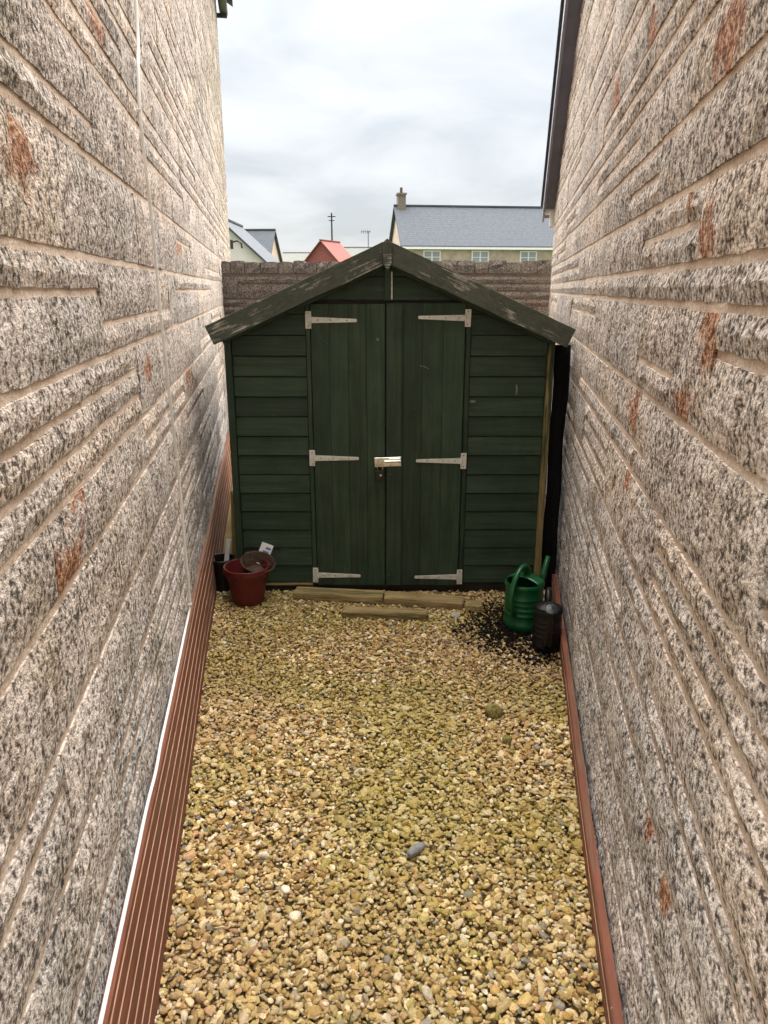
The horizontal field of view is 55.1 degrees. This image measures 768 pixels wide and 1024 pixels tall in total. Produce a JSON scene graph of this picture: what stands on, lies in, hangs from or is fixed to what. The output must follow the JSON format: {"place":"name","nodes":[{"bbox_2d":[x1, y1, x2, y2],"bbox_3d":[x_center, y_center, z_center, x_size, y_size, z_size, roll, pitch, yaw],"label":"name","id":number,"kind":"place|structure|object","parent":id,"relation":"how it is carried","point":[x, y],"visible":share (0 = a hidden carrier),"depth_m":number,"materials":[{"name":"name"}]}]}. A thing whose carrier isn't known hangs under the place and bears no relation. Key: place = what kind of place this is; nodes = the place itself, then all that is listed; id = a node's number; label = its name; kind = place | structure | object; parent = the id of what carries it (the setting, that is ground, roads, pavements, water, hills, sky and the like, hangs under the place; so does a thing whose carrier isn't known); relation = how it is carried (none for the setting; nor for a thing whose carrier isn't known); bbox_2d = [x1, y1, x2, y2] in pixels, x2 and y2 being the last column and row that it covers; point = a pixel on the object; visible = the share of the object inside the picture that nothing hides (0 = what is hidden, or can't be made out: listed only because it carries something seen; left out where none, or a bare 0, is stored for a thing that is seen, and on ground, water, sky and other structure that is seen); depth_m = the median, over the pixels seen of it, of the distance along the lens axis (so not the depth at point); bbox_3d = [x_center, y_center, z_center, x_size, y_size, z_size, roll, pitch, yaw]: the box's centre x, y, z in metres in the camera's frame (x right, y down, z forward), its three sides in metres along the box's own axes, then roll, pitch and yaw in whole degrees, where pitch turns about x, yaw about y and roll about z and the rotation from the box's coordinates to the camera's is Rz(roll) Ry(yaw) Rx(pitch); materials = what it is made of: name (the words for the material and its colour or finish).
{"place":"outdoors","nodes":[
{"label":"outdoors","id":0,"kind":"place"},
{"bbox_2d":[154,484,605,1023],"bbox_3d":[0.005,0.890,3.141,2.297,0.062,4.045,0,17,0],"label":"gravel","id":1,"kind":"structure","parent":0,"point":[317,1005],"depth_m":2.50,"materials":[{"name":"beige gravel"}]},
{"bbox_2d":[0,0,232,1023],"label":"stone house","id":2,"kind":"structure","parent":1,"relation":"on","point":[94,602],"depth_m":1.63,"materials":[{"name":"grey stone"}]},
{"bbox_2d":[98,0,191,1023],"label":"white cable","id":3,"kind":"object","parent":2,"relation":"attached to","point":[127,897],"visible":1,"depth_m":2.44,"materials":[{"name":"plastic"}]},
{"bbox_2d":[230,240,242,248],"bbox_3d":[-2.049,-3.719,10.229,0.172,0.121,0.050,-3,17,-9],"label":"wall bracket","id":4,"kind":"object","parent":2,"relation":"attached to","point":[231,243],"depth_m":10.21,"materials":[{"name":"metal"}]},
{"bbox_2d":[97,430,231,1023],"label":"deck board","id":5,"kind":"object","parent":1,"relation":"on","point":[134,996],"visible":0.88,"depth_m":2.22,"materials":[{"name":"brown wood"}]},
{"bbox_2d":[213,553,234,591],"bbox_3d":[-0.985,0.373,4.489,0.158,0.205,0.158,0,17,0],"label":"flower tub","id":6,"kind":"object","parent":1,"relation":"on","point":[222,584],"visible":0.62,"depth_m":4.44,"materials":[{"name":"black plastic"}]},
{"bbox_2d":[224,539,230,560],"bbox_3d":[-0.964,0.312,4.498,0.028,0.300,0.010,8,7,-2],"label":"trim offcut","id":7,"kind":"object","parent":6,"relation":"in","point":[227,549],"depth_m":4.48,"materials":[{"name":"white plastic"}]},
{"bbox_2d":[231,491,236,558],"bbox_3d":[-0.927,0.161,4.619,0.058,0.600,0.025,0,14,-6],"label":"timber batten","id":8,"kind":"object","parent":1,"relation":"on","point":[233,537],"visible":0.24,"depth_m":4.59,"materials":[{"name":"brown wood"}]},
{"bbox_2d":[223,558,269,606],"bbox_3d":[-0.795,0.415,4.288,0.270,0.225,0.270,-7,18,-22],"label":"plant pot","id":9,"kind":"object","parent":1,"relation":"on","point":[247,589],"visible":0.94,"depth_m":4.21,"materials":[{"name":"red plastic"}]},
{"bbox_2d":[240,551,275,575],"bbox_3d":[-0.737,0.321,4.284,0.204,0.085,0.204,12,32,-3],"label":"flower pot","id":10,"kind":"object","parent":9,"relation":"in","point":[252,557],"visible":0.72,"depth_m":4.33,"materials":[{"name":"brown plastic"}]},
{"bbox_2d":[244,552,272,565],"bbox_3d":[-0.725,0.268,4.249,0.167,0.015,0.143,7,30,-20],"label":"wire ring","id":11,"kind":"object","parent":9,"relation":"on","point":[258,564],"visible":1,"depth_m":4.24,"materials":[{"name":"brown metal"}]},
{"bbox_2d":[256,542,273,563],"bbox_3d":[-0.711,0.249,4.361,0.072,0.130,0.005,22,-1,-12],"label":"seed packet","id":12,"kind":"object","parent":9,"relation":"in","point":[266,548],"visible":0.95,"depth_m":4.36,"materials":[{"name":"white paper"}]},
{"bbox_2d":[228,219,278,262],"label":"house","id":13,"kind":"structure","parent":1,"relation":"on","point":[253,250],"depth_m":47.33,"materials":[{"name":"grey tile"}]},
{"bbox_2d":[245,229,282,261],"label":"house","id":14,"kind":"structure","parent":1,"relation":"on","point":[267,239],"depth_m":68.61,"materials":[{"name":"tile"}]},
{"bbox_2d":[282,252,309,262],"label":"house","id":15,"kind":"structure","parent":1,"relation":"on","point":[292,256],"depth_m":125.90,"materials":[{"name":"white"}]},
{"bbox_2d":[304,239,351,262],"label":"house","id":16,"kind":"structure","parent":1,"relation":"on","point":[327,250],"depth_m":86.11,"materials":[{"name":"red tile"}]},
{"bbox_2d":[328,213,334,240],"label":"telegraph pole","id":17,"kind":"object","parent":1,"relation":"on","point":[331,216],"visible":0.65,"depth_m":102.84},
{"bbox_2d":[293,586,383,604],"bbox_3d":[-0.269,0.494,4.372,0.536,0.052,0.110,2,17,7],"label":"timber plank","id":18,"kind":"object","parent":1,"relation":"on","point":[358,596],"visible":1,"depth_m":4.34,"materials":[{"name":"beige wood"}]},
{"bbox_2d":[344,247,370,255],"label":"house","id":19,"kind":"structure","parent":1,"relation":"on","point":[352,251],"depth_m":121.32,"materials":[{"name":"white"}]},
{"bbox_2d":[361,230,369,246],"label":"aerial","id":20,"kind":"object","parent":19,"relation":"on","point":[368,232],"visible":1,"depth_m":121.28,"materials":[{"name":"metal"}]},
{"bbox_2d":[342,606,427,620],"bbox_3d":[0.006,0.570,4.128,0.479,0.049,0.080,2,17,5],"label":"timber plank","id":21,"kind":"object","parent":1,"relation":"on","point":[388,613],"visible":0.99,"depth_m":4.10,"materials":[{"name":"beige wood"}]},
{"bbox_2d":[221,260,551,315],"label":"garden wall","id":22,"kind":"structure","parent":1,"relation":"on","point":[526,283],"depth_m":7.81,"materials":[{"name":"stone"}]},
{"bbox_2d":[205,238,575,590],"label":"garden shed","id":23,"kind":"structure","parent":1,"relation":"on","point":[427,383],"depth_m":4.18,"materials":[{"name":"green paint"}]},
{"bbox_2d":[305,304,384,584],"bbox_3d":[-0.212,-0.342,4.222,0.434,1.637,0.029,0,17,0],"label":"door","id":24,"kind":"structure","parent":23,"relation":"in","point":[352,415],"depth_m":4.20,"materials":[{"name":"green paint"}]},
{"bbox_2d":[375,463,384,480],"bbox_3d":[-0.023,-0.230,4.219,0.056,0.107,0.024,0,17,0],"label":"padlock","id":25,"kind":"object","parent":23,"relation":"hanging from","point":[379,475],"visible":1,"depth_m":4.21,"materials":[{"name":"metal"}]},
{"bbox_2d":[374,303,470,584],"bbox_3d":[0.209,-0.341,4.208,0.528,1.644,0.056,0,17,0],"label":"door","id":26,"kind":"structure","parent":23,"relation":"in","point":[416,448],"depth_m":4.20,"materials":[{"name":"green paint"}]},
{"bbox_2d":[541,345,570,588],"bbox_3d":[0.996,-0.229,4.299,0.096,1.460,0.033,0,17,0],"label":"black sheeting","id":27,"kind":"object","parent":23,"relation":"attached to","point":[561,378],"visible":0.88,"depth_m":4.27,"materials":[{"name":"plastic"}]},
{"bbox_2d":[406,842,424,857],"bbox_3d":[0.104,1.094,2.387,0.032,0.026,0.090,18,20,39],"label":"grey stone","id":28,"kind":"object","parent":1,"relation":"on","point":[415,849],"visible":1,"depth_m":2.37,"materials":[{"name":"stone"}]},
{"bbox_2d":[384,591,464,609],"bbox_3d":[0.234,0.516,4.301,0.464,0.052,0.109,3,17,10],"label":"timber plank","id":29,"kind":"object","parent":1,"relation":"on","point":[425,600],"visible":1,"depth_m":4.27,"materials":[{"name":"beige wood"}]},
{"bbox_2d":[452,612,459,621],"bbox_3d":[0.394,0.589,4.049,0.045,0.076,0.003,-2,5,-5],"label":"plant label","id":30,"kind":"object","parent":1,"relation":"on","point":[455,614],"visible":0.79,"depth_m":4.05,"materials":[{"name":"white plastic"}]},
{"bbox_2d":[389,187,553,262],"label":"house","id":31,"kind":"structure","parent":1,"relation":"on","point":[479,233],"depth_m":57.04,"materials":[{"name":"tile"}]},
{"bbox_2d":[423,250,440,260],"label":"window","id":32,"kind":"structure","parent":31,"relation":"in","point":[433,255],"depth_m":55.97,"materials":[{"name":"clear glass"}]},
{"bbox_2d":[471,251,488,262],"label":"window","id":33,"kind":"structure","parent":31,"relation":"in","point":[477,256],"depth_m":56.41,"materials":[{"name":"clear glass"}]},
{"bbox_2d":[519,251,536,261],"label":"window","id":34,"kind":"structure","parent":31,"relation":"in","point":[524,255],"depth_m":56.84,"materials":[{"name":"clear glass"}]},
{"bbox_2d":[465,600,482,613],"bbox_3d":[0.514,0.541,4.214,0.097,0.055,0.091,3,17,8],"label":"timber plank","id":35,"kind":"object","parent":1,"relation":"on","point":[473,605],"visible":1,"depth_m":4.18,"materials":[{"name":"beige wood"}]},
{"bbox_2d":[485,703,502,718],"bbox_3d":[0.475,0.860,3.175,0.078,0.067,0.069,-2,19,-23],"label":"moss clump","id":36,"kind":"object","parent":1,"relation":"on","point":[493,711],"visible":1,"depth_m":3.15,"materials":[{"name":"green plant"}]},
{"bbox_2d":[452,593,559,670],"bbox_3d":[0.655,0.622,3.991,0.559,0.040,0.934,3,17,9],"label":"spilled compost","id":37,"kind":"object","parent":1,"relation":"on","point":[498,635],"visible":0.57,"depth_m":3.89,"materials":[{"name":"black soil"}]},
{"bbox_2d":[502,735,511,744],"bbox_3d":[0.499,0.920,2.980,0.042,0.035,0.044,6,13,9],"label":"moss clump","id":38,"kind":"object","parent":1,"relation":"on","point":[506,739],"visible":1,"depth_m":2.96,"materials":[{"name":"green plant"}]},
{"bbox_2d":[503,555,549,632],"bbox_3d":[0.799,0.433,3.979,0.210,0.368,0.417,25,30,54],"label":"watering can","id":39,"kind":"object","parent":1,"relation":"on","point":[523,592],"visible":0.91,"depth_m":3.88,"materials":[{"name":"green plastic"}]},
{"bbox_2d":[531,587,562,653],"bbox_3d":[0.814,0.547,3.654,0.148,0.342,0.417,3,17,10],"label":"bottle","id":40,"kind":"object","parent":1,"relation":"on","point":[547,624],"visible":1,"depth_m":3.67,"materials":[{"name":"black plastic"}]},
{"bbox_2d":[544,500,623,1023],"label":"deck board","id":41,"kind":"object","parent":1,"relation":"on","point":[611,1001],"visible":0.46,"depth_m":2.27,"materials":[{"name":"brown wood"}]},
{"bbox_2d":[541,0,767,1023],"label":"stone garage","id":42,"kind":"structure","parent":1,"relation":"on","point":[654,200],"depth_m":1.57,"materials":[{"name":"grey stone"}]},
{"bbox_2d":[216,0,560,255],"label":"sky","id":43,"kind":"structure","parent":0,"point":[336,107],"materials":[{"name":"white"}]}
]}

